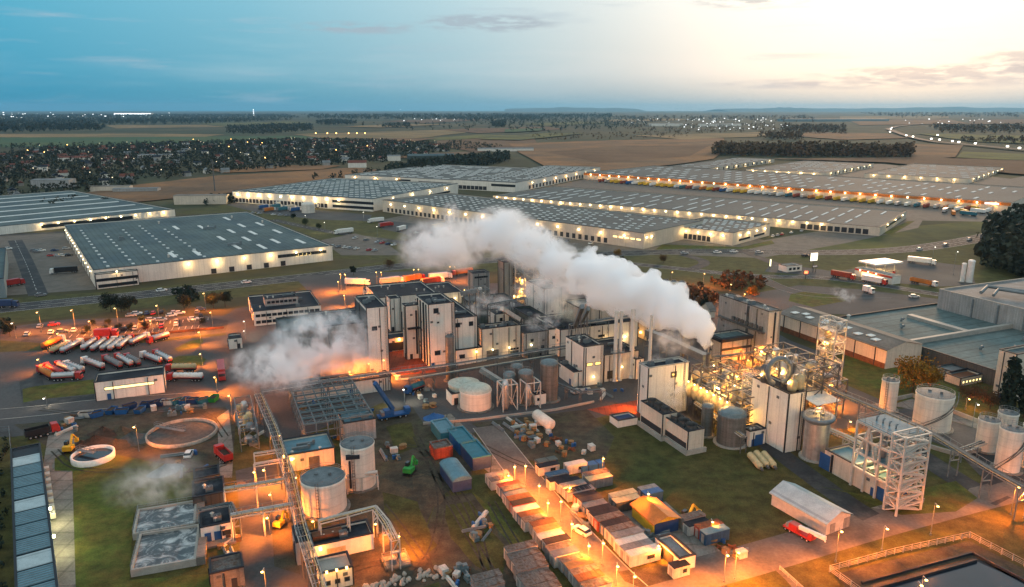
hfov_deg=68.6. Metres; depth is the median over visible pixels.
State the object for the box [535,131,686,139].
woods
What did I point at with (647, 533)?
machine block
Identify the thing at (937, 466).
road
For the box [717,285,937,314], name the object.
yard
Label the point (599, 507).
site container
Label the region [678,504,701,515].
excavator
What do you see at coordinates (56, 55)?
sky
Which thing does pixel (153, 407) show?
crate
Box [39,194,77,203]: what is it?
shrubs
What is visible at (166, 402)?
skip
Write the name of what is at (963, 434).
asphalt
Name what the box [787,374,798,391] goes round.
roof vessel
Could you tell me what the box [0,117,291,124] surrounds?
woods
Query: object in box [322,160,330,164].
village house
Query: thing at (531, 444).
machine block
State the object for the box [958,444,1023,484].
gravel
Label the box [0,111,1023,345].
ground
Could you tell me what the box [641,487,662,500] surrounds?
site container
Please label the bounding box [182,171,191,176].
village house
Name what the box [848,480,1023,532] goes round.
junction
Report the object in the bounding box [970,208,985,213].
parked trailer
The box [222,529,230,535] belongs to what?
window
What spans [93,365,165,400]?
truck garage
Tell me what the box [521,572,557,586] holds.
site container
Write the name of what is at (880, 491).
door
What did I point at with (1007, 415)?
storage tank
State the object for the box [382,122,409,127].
woods
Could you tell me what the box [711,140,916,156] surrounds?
woods
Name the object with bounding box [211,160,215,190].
pole mast
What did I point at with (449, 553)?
mud
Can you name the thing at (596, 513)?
site container
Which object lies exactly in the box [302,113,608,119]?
woods
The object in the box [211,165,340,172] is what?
field
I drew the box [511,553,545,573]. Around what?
site container
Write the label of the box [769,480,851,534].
storage tent
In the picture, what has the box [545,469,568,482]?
site container
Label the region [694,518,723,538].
site container
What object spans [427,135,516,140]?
field
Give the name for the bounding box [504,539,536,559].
site container
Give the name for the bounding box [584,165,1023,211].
warehouse
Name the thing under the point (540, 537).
site container
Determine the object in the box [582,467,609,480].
site container
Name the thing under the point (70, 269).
lorry
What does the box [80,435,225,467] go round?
tyre tracks
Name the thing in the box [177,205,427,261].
verge
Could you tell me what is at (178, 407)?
machine block
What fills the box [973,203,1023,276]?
woods
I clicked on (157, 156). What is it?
village house
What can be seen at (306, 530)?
pipe rack
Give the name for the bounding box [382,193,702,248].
warehouse
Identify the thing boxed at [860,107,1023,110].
hills
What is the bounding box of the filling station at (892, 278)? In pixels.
[855,266,900,284]
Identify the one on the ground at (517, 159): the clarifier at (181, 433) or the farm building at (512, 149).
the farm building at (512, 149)
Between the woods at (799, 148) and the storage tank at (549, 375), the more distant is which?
the woods at (799, 148)
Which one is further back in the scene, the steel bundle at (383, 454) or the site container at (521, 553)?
the steel bundle at (383, 454)
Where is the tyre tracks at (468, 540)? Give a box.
[413,436,506,586]
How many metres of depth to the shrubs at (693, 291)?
384.10 m
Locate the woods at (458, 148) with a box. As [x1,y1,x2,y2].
[440,139,501,149]
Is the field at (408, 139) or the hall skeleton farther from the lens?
the field at (408, 139)
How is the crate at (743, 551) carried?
on the road at (770, 554)
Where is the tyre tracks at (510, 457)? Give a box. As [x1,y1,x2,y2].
[480,442,614,475]
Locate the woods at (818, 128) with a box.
[782,122,847,133]
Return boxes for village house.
[7,187,16,194]
[38,165,47,170]
[57,170,68,175]
[98,178,110,184]
[119,173,133,178]
[153,155,160,160]
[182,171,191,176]
[220,168,229,172]
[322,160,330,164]
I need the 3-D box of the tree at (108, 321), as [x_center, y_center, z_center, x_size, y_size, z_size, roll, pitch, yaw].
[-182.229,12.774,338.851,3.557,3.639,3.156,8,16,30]
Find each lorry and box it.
[0,299,19,307]
[6,278,24,286]
[23,421,60,439]
[36,364,52,379]
[40,334,65,348]
[42,362,63,371]
[49,265,77,273]
[49,340,71,353]
[51,371,83,381]
[53,360,76,371]
[59,338,84,353]
[62,360,84,372]
[80,336,99,350]
[80,356,104,370]
[90,336,108,351]
[93,328,118,336]
[99,336,117,351]
[101,354,122,368]
[107,335,124,351]
[113,352,133,367]
[116,334,134,349]
[123,352,140,366]
[128,332,150,345]
[139,350,162,364]
[146,331,169,343]
[152,349,172,363]
[165,363,196,372]
[166,372,203,381]
[213,443,232,463]
[217,359,225,380]
[257,204,269,208]
[263,207,275,211]
[270,204,282,206]
[276,206,289,211]
[289,207,301,211]
[334,228,353,234]
[344,278,369,285]
[367,217,383,222]
[378,221,393,227]
[379,276,403,283]
[396,225,407,231]
[403,273,425,281]
[403,380,424,394]
[421,276,444,282]
[428,272,451,278]
[431,223,443,229]
[451,267,472,275]
[831,269,855,279]
[861,274,887,285]
[862,285,874,293]
[907,256,936,264]
[910,277,937,286]
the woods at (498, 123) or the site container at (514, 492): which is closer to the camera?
the site container at (514, 492)
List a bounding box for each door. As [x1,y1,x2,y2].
[204,532,211,541]
[214,531,220,539]
[231,578,237,586]
[437,449,450,458]
[475,458,488,469]
[607,370,612,378]
[819,451,830,471]
[841,227,846,232]
[876,486,883,501]
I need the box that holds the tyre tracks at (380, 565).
[353,560,424,572]
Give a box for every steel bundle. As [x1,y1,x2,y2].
[160,452,184,457]
[179,467,182,477]
[379,448,387,461]
[461,525,486,532]
[463,569,470,584]
[481,528,491,540]
[491,421,504,430]
[502,422,514,431]
[570,508,583,523]
[651,529,669,535]
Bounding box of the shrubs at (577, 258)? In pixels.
[519,251,626,271]
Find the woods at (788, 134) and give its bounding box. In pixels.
[757,128,803,139]
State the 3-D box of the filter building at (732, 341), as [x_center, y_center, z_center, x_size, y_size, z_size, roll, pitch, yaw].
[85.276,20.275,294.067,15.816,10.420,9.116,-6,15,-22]
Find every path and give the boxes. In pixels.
[443,413,502,472]
[774,567,798,586]
[860,403,913,409]
[897,399,977,427]
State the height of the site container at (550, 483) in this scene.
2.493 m
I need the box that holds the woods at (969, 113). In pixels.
[861,111,1023,117]
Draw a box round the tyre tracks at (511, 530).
[488,501,519,543]
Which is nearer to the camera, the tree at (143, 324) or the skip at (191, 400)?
the skip at (191, 400)
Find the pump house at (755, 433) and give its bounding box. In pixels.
[745,423,765,446]
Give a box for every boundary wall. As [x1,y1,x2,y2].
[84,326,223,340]
[423,400,593,424]
[897,393,977,422]
[910,440,981,455]
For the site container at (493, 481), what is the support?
on the slab path at (495, 466)
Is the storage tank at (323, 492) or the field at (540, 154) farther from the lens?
the field at (540, 154)
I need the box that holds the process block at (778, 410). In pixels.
[749,375,806,452]
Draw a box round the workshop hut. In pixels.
[629,495,680,534]
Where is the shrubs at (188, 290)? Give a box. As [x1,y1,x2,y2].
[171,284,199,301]
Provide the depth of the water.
155.97 m
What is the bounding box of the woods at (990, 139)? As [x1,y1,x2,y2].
[960,135,1023,142]
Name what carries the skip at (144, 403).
on the yard at (252, 365)
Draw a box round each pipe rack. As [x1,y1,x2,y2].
[197,501,241,539]
[223,473,287,507]
[230,498,295,540]
[253,449,282,476]
[253,459,283,479]
[254,390,326,586]
[260,343,565,405]
[318,505,400,570]
[346,470,378,493]
[408,354,557,389]
[487,296,526,322]
[558,382,601,402]
[568,314,636,336]
[692,401,746,453]
[711,345,773,370]
[806,375,1023,519]
[830,428,862,447]
[953,440,987,462]
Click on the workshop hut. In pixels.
(655, 515)
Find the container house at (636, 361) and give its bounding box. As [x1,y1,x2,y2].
[633,355,644,378]
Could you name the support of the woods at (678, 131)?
on the ground at (517, 159)
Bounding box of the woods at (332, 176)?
[312,167,380,178]
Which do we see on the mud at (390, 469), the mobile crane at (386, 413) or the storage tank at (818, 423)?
the mobile crane at (386, 413)
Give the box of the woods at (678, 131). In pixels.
[621,122,791,133]
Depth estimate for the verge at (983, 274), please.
452.46 m
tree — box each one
[1,323,16,333]
[82,325,90,332]
[98,291,119,311]
[103,318,111,325]
[114,298,127,312]
[118,295,137,312]
[125,323,133,329]
[137,315,144,321]
[141,322,149,328]
[177,294,190,308]
[199,316,205,324]
[204,291,219,308]
[216,290,232,306]
[349,266,356,274]
[383,259,394,266]
[403,238,416,246]
[430,250,444,263]
[470,248,484,258]
[613,249,621,255]
[658,254,667,262]
[700,294,708,304]
[746,285,759,295]
[893,352,942,391]
[923,366,946,386]
[957,382,985,402]
[979,386,1001,408]
[999,356,1022,409]
[1017,369,1023,417]
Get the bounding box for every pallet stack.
[236,534,240,541]
[488,522,492,528]
[561,450,566,456]
[721,546,730,555]
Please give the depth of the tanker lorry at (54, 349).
300.69 m
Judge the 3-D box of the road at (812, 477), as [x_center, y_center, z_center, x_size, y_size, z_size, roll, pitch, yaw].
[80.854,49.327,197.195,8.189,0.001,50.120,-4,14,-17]
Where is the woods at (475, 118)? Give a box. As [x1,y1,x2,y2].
[439,114,543,121]
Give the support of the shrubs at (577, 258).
on the verge at (983, 274)
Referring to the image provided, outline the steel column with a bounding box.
[444,332,454,382]
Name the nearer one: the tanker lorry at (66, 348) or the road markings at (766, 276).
the tanker lorry at (66, 348)
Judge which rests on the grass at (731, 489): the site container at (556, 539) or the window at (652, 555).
the site container at (556, 539)
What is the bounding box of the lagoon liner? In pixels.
[870,558,1022,586]
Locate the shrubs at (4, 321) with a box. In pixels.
[0,317,10,332]
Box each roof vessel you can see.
[760,360,769,382]
[780,355,792,379]
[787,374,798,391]
[795,369,805,389]
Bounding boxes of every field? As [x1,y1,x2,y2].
[0,134,224,136]
[0,136,339,146]
[87,167,376,201]
[107,125,223,127]
[200,121,315,125]
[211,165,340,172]
[296,130,464,137]
[331,138,433,141]
[349,124,445,127]
[386,151,485,157]
[389,118,485,122]
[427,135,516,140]
[437,138,536,151]
[440,126,559,132]
[483,133,582,139]
[505,128,544,131]
[509,138,723,170]
[525,122,603,125]
[548,145,709,162]
[605,118,683,121]
[635,132,785,138]
[774,157,1023,173]
[802,132,905,139]
[809,221,983,249]
[840,116,948,118]
[851,119,968,124]
[912,144,962,157]
[916,133,1023,142]
[957,151,1023,159]
[969,119,1023,123]
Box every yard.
[0,280,883,440]
[14,407,234,469]
[226,203,371,220]
[294,270,467,303]
[321,233,401,254]
[380,220,496,239]
[410,389,614,432]
[618,564,672,586]
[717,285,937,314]
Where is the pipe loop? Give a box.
[765,356,792,385]
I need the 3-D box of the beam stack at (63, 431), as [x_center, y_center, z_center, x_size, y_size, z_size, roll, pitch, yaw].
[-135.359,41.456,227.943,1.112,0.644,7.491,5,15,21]
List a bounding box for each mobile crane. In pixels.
[373,381,410,420]
[783,520,826,541]
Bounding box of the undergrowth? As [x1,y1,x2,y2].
[0,436,9,586]
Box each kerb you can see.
[5,391,212,418]
[473,424,647,585]
[595,268,718,302]
[766,278,833,297]
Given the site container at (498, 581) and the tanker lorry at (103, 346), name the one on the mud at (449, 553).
the site container at (498, 581)
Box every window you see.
[41,221,80,228]
[70,219,107,223]
[97,216,132,221]
[104,381,154,390]
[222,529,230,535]
[332,200,343,202]
[353,206,363,208]
[433,308,438,313]
[502,184,514,186]
[647,554,654,558]
[671,371,676,377]
[886,216,901,227]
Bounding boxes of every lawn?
[23,379,94,401]
[55,452,210,586]
[168,355,205,364]
[175,338,202,350]
[382,492,436,563]
[386,422,418,454]
[445,501,505,573]
[472,492,522,544]
[656,240,774,249]
[789,291,845,306]
[824,481,976,514]
[883,221,913,234]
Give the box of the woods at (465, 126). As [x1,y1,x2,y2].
[341,119,644,132]
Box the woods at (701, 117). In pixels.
[616,115,814,121]
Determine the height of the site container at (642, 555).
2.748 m
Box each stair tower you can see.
[741,368,759,424]
[882,426,932,516]
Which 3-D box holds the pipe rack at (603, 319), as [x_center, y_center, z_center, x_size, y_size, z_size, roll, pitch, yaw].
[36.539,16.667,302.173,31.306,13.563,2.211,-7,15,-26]
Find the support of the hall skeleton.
on the ground at (517, 159)
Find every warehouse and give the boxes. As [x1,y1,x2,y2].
[0,190,174,234]
[0,247,8,297]
[64,211,332,286]
[232,178,457,211]
[345,164,525,182]
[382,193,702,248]
[453,165,599,191]
[493,186,906,235]
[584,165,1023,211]
[673,157,773,169]
[684,217,769,245]
[746,160,873,175]
[864,163,1003,183]
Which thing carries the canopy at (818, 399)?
on the yard at (252, 365)
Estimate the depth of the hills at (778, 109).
34054.98 m
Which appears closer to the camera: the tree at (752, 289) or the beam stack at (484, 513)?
the beam stack at (484, 513)
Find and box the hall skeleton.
[287,373,373,438]
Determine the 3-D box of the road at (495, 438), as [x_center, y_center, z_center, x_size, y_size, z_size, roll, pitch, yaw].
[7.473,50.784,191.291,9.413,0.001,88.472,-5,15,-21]
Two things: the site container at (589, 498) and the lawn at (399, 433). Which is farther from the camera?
the lawn at (399, 433)
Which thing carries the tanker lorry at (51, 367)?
on the yard at (252, 365)
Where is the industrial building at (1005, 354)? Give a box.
[993,345,1023,400]
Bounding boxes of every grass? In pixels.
[0,345,1023,586]
[841,355,1003,428]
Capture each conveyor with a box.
[460,288,478,314]
[479,367,502,395]
[499,306,520,321]
[573,304,583,333]
[581,306,589,334]
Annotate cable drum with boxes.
[186,407,193,413]
[217,543,223,549]
[422,403,428,408]
[429,402,436,407]
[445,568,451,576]
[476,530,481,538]
[577,512,586,520]
[732,549,738,558]
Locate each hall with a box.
[114,113,153,114]
[275,314,318,378]
[289,370,389,402]
[308,307,365,376]
[429,438,452,459]
[430,418,456,439]
[439,457,471,492]
[447,426,475,454]
[460,439,490,470]
[513,305,565,354]
[536,313,638,356]
[780,306,921,368]
[839,303,1023,385]
[937,278,1023,330]
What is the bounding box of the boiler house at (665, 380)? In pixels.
[637,356,689,412]
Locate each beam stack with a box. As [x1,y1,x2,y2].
[54,425,77,435]
[445,575,457,586]
[471,510,488,526]
[509,423,528,428]
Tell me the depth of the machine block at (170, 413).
238.84 m
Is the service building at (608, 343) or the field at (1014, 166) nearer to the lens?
the service building at (608, 343)
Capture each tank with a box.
[300,462,350,520]
[340,431,376,493]
[448,377,479,392]
[457,381,493,413]
[501,368,516,404]
[510,361,522,396]
[516,366,533,405]
[532,409,554,429]
[540,356,559,403]
[700,302,716,317]
[701,400,714,438]
[713,404,746,449]
[798,407,835,463]
[877,374,899,413]
[911,384,958,435]
[958,263,966,282]
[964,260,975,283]
[971,412,1001,454]
[990,420,1023,475]
[997,405,1019,424]
[1020,424,1023,469]
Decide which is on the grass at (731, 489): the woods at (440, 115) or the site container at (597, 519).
the site container at (597, 519)
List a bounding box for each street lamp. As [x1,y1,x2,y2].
[3,426,10,447]
[601,541,604,564]
[723,551,728,581]
[734,549,739,579]
[835,528,842,561]
[881,525,888,550]
[930,503,938,535]
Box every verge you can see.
[0,221,1023,323]
[0,333,225,351]
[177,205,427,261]
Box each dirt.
[331,478,438,586]
[412,472,445,507]
[472,409,613,466]
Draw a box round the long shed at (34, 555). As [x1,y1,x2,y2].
[10,443,58,586]
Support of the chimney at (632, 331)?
on the yard at (252, 365)
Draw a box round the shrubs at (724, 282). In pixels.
[710,269,767,289]
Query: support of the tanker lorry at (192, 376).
on the yard at (252, 365)
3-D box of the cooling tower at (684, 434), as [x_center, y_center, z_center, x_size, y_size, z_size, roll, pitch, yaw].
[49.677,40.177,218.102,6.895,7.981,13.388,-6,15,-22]
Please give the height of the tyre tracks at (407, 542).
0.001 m
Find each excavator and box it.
[62,434,78,453]
[272,510,288,529]
[402,455,417,476]
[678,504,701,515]
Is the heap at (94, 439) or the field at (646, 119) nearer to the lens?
the heap at (94, 439)
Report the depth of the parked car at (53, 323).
338.27 m
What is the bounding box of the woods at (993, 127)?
[929,122,1023,133]
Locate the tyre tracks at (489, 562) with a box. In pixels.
[411,471,491,571]
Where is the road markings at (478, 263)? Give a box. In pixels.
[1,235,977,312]
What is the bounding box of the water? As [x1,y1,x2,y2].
[889,562,1023,586]
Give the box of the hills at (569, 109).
[505,107,643,110]
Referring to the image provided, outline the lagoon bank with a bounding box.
[834,541,1023,586]
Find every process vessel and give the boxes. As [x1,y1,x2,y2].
[685,380,695,412]
[691,383,701,415]
[697,387,706,419]
[703,390,714,402]
[710,394,719,424]
[716,397,726,411]
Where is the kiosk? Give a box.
[778,262,801,271]
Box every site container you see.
[471,568,502,586]
[473,576,504,586]
[485,470,508,484]
[488,473,512,490]
[496,479,520,495]
[500,483,525,499]
[503,488,527,505]
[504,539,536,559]
[506,492,531,510]
[506,547,540,569]
[509,496,535,514]
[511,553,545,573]
[512,502,538,521]
[513,558,548,580]
[516,567,550,586]
[517,508,543,526]
[521,512,548,531]
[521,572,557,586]
[528,579,561,586]
[529,517,556,536]
[532,522,560,541]
[534,456,557,469]
[535,460,559,475]
[536,529,563,548]
[542,533,570,552]
[544,540,572,561]
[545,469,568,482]
[546,474,569,490]
[549,545,578,567]
[554,476,579,492]
[558,551,587,572]
[559,479,586,497]
[563,557,593,578]
[564,459,587,474]
[564,484,590,501]
[568,563,598,584]
[572,489,597,502]
[573,484,595,493]
[573,569,604,586]
[577,493,603,510]
[580,576,611,586]
[581,499,607,513]
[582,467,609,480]
[585,472,612,487]
[586,503,613,518]
[588,506,618,525]
[593,510,624,531]
[599,516,630,535]
[604,521,635,541]
[608,488,637,503]
[609,526,643,547]
[611,493,639,511]
[614,533,647,554]
[619,538,653,560]
[625,543,660,567]
[637,483,659,496]
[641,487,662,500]
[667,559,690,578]
[678,510,705,528]
[683,516,708,536]
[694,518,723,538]
[699,524,729,545]
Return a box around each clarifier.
[70,445,115,467]
[145,418,217,448]
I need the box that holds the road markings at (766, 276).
[545,261,937,295]
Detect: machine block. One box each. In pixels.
[72,426,77,432]
[167,410,176,416]
[175,404,181,409]
[249,439,257,446]
[453,562,468,573]
[463,573,469,583]
[469,530,479,541]
[480,517,487,526]
[519,428,525,434]
[527,440,535,448]
[582,521,590,528]
[642,528,652,537]
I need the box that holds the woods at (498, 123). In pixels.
[490,118,506,126]
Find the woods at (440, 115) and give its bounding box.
[307,112,614,118]
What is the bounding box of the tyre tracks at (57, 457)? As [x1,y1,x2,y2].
[50,449,137,471]
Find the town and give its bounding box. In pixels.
[0,136,448,194]
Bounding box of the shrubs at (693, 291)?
[677,281,718,304]
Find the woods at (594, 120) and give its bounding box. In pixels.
[508,115,649,130]
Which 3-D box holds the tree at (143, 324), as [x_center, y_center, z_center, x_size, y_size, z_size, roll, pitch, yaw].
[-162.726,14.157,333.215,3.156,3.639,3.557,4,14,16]
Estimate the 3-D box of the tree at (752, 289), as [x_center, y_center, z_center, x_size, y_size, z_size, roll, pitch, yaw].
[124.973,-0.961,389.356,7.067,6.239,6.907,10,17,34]
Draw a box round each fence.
[779,566,802,586]
[829,531,1023,586]
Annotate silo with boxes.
[301,202,315,213]
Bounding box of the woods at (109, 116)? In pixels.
[0,113,298,123]
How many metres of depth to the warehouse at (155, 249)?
487.38 m
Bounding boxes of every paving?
[0,233,95,294]
[384,215,922,257]
[536,179,1022,221]
[765,260,975,286]
[833,164,1023,186]
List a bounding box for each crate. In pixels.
[64,416,73,423]
[150,404,156,411]
[390,446,397,453]
[438,564,448,576]
[452,569,460,578]
[529,423,536,430]
[534,436,540,443]
[545,428,551,434]
[555,440,560,446]
[572,503,579,511]
[587,443,595,450]
[735,547,747,558]
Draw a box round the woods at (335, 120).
[316,118,356,124]
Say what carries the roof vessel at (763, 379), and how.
on the process block at (778, 410)
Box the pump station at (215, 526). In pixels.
[199,504,235,548]
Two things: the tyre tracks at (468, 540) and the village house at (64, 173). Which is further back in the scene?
the village house at (64, 173)
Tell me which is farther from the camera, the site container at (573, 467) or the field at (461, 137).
the field at (461, 137)
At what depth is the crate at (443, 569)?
157.29 m
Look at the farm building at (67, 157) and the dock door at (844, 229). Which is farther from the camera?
the farm building at (67, 157)
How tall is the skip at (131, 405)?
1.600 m
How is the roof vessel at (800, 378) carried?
on the process block at (778, 410)
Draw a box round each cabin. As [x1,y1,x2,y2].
[227,332,242,348]
[315,550,353,586]
[533,389,545,404]
[610,411,637,427]
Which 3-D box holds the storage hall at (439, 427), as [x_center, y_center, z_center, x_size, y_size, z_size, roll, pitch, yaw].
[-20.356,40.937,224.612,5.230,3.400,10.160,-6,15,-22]
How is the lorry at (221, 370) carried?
on the yard at (252, 365)
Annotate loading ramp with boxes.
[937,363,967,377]
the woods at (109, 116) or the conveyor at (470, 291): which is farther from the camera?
the woods at (109, 116)
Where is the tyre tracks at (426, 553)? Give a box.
[382,444,445,571]
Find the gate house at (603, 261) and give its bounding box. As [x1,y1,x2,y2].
[600,257,613,264]
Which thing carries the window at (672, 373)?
in the boiler house at (665, 380)
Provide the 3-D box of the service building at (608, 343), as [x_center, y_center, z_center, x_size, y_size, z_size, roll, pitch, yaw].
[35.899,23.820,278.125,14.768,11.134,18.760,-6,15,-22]
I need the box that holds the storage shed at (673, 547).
[655,532,695,567]
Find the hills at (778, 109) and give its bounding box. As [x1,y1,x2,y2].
[707,108,872,110]
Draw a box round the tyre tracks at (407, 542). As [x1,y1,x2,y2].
[379,504,440,580]
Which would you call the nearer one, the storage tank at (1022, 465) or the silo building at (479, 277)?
the storage tank at (1022, 465)
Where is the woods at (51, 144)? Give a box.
[0,139,199,148]
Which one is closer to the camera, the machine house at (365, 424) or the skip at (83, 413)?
the machine house at (365, 424)
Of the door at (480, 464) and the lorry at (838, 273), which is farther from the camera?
the lorry at (838, 273)
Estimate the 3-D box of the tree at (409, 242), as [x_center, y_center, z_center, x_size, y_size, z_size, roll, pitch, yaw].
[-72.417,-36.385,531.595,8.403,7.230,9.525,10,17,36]
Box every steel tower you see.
[463,285,489,310]
[497,378,517,411]
[514,261,542,303]
[514,262,528,299]
[519,377,540,409]
[814,315,847,379]
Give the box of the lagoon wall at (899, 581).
[861,551,1023,586]
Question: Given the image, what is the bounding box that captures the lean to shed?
[208,550,244,586]
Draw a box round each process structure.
[689,365,754,423]
[691,359,759,388]
[751,342,839,409]
[806,367,847,398]
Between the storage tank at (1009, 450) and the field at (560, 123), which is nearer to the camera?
the storage tank at (1009, 450)
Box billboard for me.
[809,252,817,263]
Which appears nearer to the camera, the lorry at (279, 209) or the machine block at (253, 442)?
the machine block at (253, 442)
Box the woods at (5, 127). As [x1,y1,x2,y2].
[0,120,105,131]
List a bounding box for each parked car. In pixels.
[23,331,30,335]
[34,292,46,296]
[47,321,60,325]
[55,328,67,332]
[119,326,129,330]
[125,313,136,316]
[145,317,155,321]
[155,317,166,321]
[156,288,166,291]
[166,313,176,316]
[174,310,184,313]
[183,449,193,458]
[187,316,198,320]
[195,306,205,309]
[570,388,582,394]
[572,524,591,536]
[908,294,919,297]
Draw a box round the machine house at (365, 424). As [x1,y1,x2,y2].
[338,407,375,438]
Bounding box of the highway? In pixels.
[0,233,981,312]
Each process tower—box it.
[525,278,561,314]
[563,294,630,323]
[635,316,653,340]
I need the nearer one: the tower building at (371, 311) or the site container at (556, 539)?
the site container at (556, 539)
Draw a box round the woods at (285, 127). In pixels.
[225,122,313,133]
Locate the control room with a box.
[192,475,224,505]
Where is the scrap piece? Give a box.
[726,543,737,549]
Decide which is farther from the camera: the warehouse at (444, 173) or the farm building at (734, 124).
the farm building at (734, 124)
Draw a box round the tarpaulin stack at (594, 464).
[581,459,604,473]
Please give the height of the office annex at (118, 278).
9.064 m
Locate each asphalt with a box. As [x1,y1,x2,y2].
[19,373,93,406]
[587,400,639,417]
[896,408,976,448]
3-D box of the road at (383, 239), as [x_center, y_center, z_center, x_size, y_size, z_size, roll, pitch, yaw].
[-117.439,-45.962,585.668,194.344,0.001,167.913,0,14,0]
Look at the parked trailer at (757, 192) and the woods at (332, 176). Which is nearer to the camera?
the parked trailer at (757, 192)
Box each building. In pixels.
[30,178,76,187]
[58,156,93,160]
[89,185,132,191]
[112,187,160,191]
[140,154,173,157]
[173,194,229,204]
[193,464,219,479]
[248,290,320,325]
[282,431,335,471]
[309,518,373,562]
[348,160,366,167]
[355,294,389,371]
[366,280,435,311]
[386,293,401,331]
[387,155,400,160]
[388,331,403,351]
[402,301,419,358]
[407,153,453,159]
[416,292,455,367]
[425,281,462,302]
[450,298,477,348]
[456,344,481,365]
[461,293,525,323]
[467,269,489,295]
[478,147,533,150]
[478,320,520,360]
[486,306,509,322]
[498,259,513,297]
[521,322,547,358]
[566,333,603,385]
[596,336,638,381]
[648,123,682,125]
[698,123,740,125]
[706,329,753,362]
[717,293,781,355]
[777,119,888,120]
[819,410,924,505]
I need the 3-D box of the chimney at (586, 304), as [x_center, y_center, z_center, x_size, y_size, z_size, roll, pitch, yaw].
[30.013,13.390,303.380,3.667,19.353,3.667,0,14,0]
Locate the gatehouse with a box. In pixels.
[558,359,581,386]
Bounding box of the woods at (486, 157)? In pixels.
[383,149,510,169]
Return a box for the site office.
[944,369,982,385]
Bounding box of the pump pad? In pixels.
[381,548,411,571]
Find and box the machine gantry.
[234,395,259,451]
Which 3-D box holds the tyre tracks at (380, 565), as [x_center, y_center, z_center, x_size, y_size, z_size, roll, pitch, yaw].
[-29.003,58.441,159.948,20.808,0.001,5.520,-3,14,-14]
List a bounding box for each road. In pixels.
[0,231,64,235]
[0,391,220,418]
[8,240,47,295]
[270,219,477,254]
[474,425,628,582]
[515,261,938,295]
[596,269,718,301]
[612,483,1023,586]
[680,254,709,270]
[733,249,779,266]
[754,277,785,288]
[758,443,878,520]
[830,408,1010,504]
[886,122,951,128]
[887,129,1023,149]
[976,476,1023,502]
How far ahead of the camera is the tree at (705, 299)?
362.84 m
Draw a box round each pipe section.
[747,452,763,470]
[753,450,769,468]
[761,451,777,469]
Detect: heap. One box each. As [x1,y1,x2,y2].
[68,440,86,452]
[85,434,114,445]
[86,426,116,436]
[104,438,130,450]
[114,426,132,435]
[120,431,151,445]
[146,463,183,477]
[423,413,443,421]
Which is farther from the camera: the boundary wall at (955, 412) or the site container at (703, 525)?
the boundary wall at (955, 412)
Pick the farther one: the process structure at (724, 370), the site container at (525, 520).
the process structure at (724, 370)
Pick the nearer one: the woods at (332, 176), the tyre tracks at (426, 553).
the tyre tracks at (426, 553)
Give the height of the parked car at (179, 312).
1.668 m
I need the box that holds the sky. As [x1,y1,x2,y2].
[0,0,1023,110]
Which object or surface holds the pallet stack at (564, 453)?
on the dirt at (582, 429)
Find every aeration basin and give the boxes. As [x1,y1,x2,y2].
[130,520,206,576]
[132,495,204,540]
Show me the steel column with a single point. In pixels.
(449, 345)
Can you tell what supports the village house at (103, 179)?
on the ground at (517, 159)
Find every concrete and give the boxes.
[43,429,75,586]
[217,409,232,477]
[236,461,310,586]
[622,501,719,558]
[873,498,924,509]
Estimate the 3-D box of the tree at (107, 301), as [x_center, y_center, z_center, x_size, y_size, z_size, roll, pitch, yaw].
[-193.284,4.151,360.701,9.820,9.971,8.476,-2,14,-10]
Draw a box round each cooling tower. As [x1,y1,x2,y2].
[637,397,677,440]
[664,412,706,455]
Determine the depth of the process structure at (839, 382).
252.61 m
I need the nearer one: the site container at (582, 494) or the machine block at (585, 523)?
the machine block at (585, 523)
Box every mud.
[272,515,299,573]
[374,407,477,492]
[428,493,516,586]
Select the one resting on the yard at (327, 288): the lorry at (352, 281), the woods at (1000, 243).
the lorry at (352, 281)
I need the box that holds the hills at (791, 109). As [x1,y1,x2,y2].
[768,107,818,110]
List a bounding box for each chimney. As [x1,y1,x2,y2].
[585,303,590,324]
[611,311,619,381]
[617,311,624,380]
[628,309,635,378]
[648,315,652,360]
[703,352,712,378]
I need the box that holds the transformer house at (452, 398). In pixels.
[446,387,459,404]
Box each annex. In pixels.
[94,269,139,288]
[291,523,310,564]
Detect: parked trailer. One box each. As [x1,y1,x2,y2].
[754,190,761,194]
[776,192,783,196]
[867,199,874,203]
[876,199,883,203]
[894,201,901,205]
[904,201,910,206]
[933,204,939,208]
[954,206,963,211]
[960,210,976,216]
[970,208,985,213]
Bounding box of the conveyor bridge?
[643,329,705,373]
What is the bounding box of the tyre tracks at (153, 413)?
[38,408,228,436]
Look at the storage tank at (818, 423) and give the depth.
207.17 m
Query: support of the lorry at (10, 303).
on the highway
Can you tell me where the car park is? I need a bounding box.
[21,317,227,343]
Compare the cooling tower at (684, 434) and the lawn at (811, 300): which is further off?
the lawn at (811, 300)
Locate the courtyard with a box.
[389,350,436,375]
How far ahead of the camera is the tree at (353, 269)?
441.54 m
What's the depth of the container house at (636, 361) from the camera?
271.19 m
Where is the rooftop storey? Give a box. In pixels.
[263,292,297,306]
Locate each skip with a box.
[77,410,93,417]
[88,409,103,418]
[104,406,117,414]
[113,407,128,414]
[122,401,136,409]
[133,405,145,413]
[139,400,154,407]
[146,399,161,405]
[155,398,166,406]
[160,398,174,405]
[169,396,183,404]
[178,396,189,404]
[185,397,199,403]
[196,396,209,404]
[208,394,218,402]
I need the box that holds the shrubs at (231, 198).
[203,193,235,204]
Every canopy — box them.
[804,387,840,415]
[859,258,902,270]

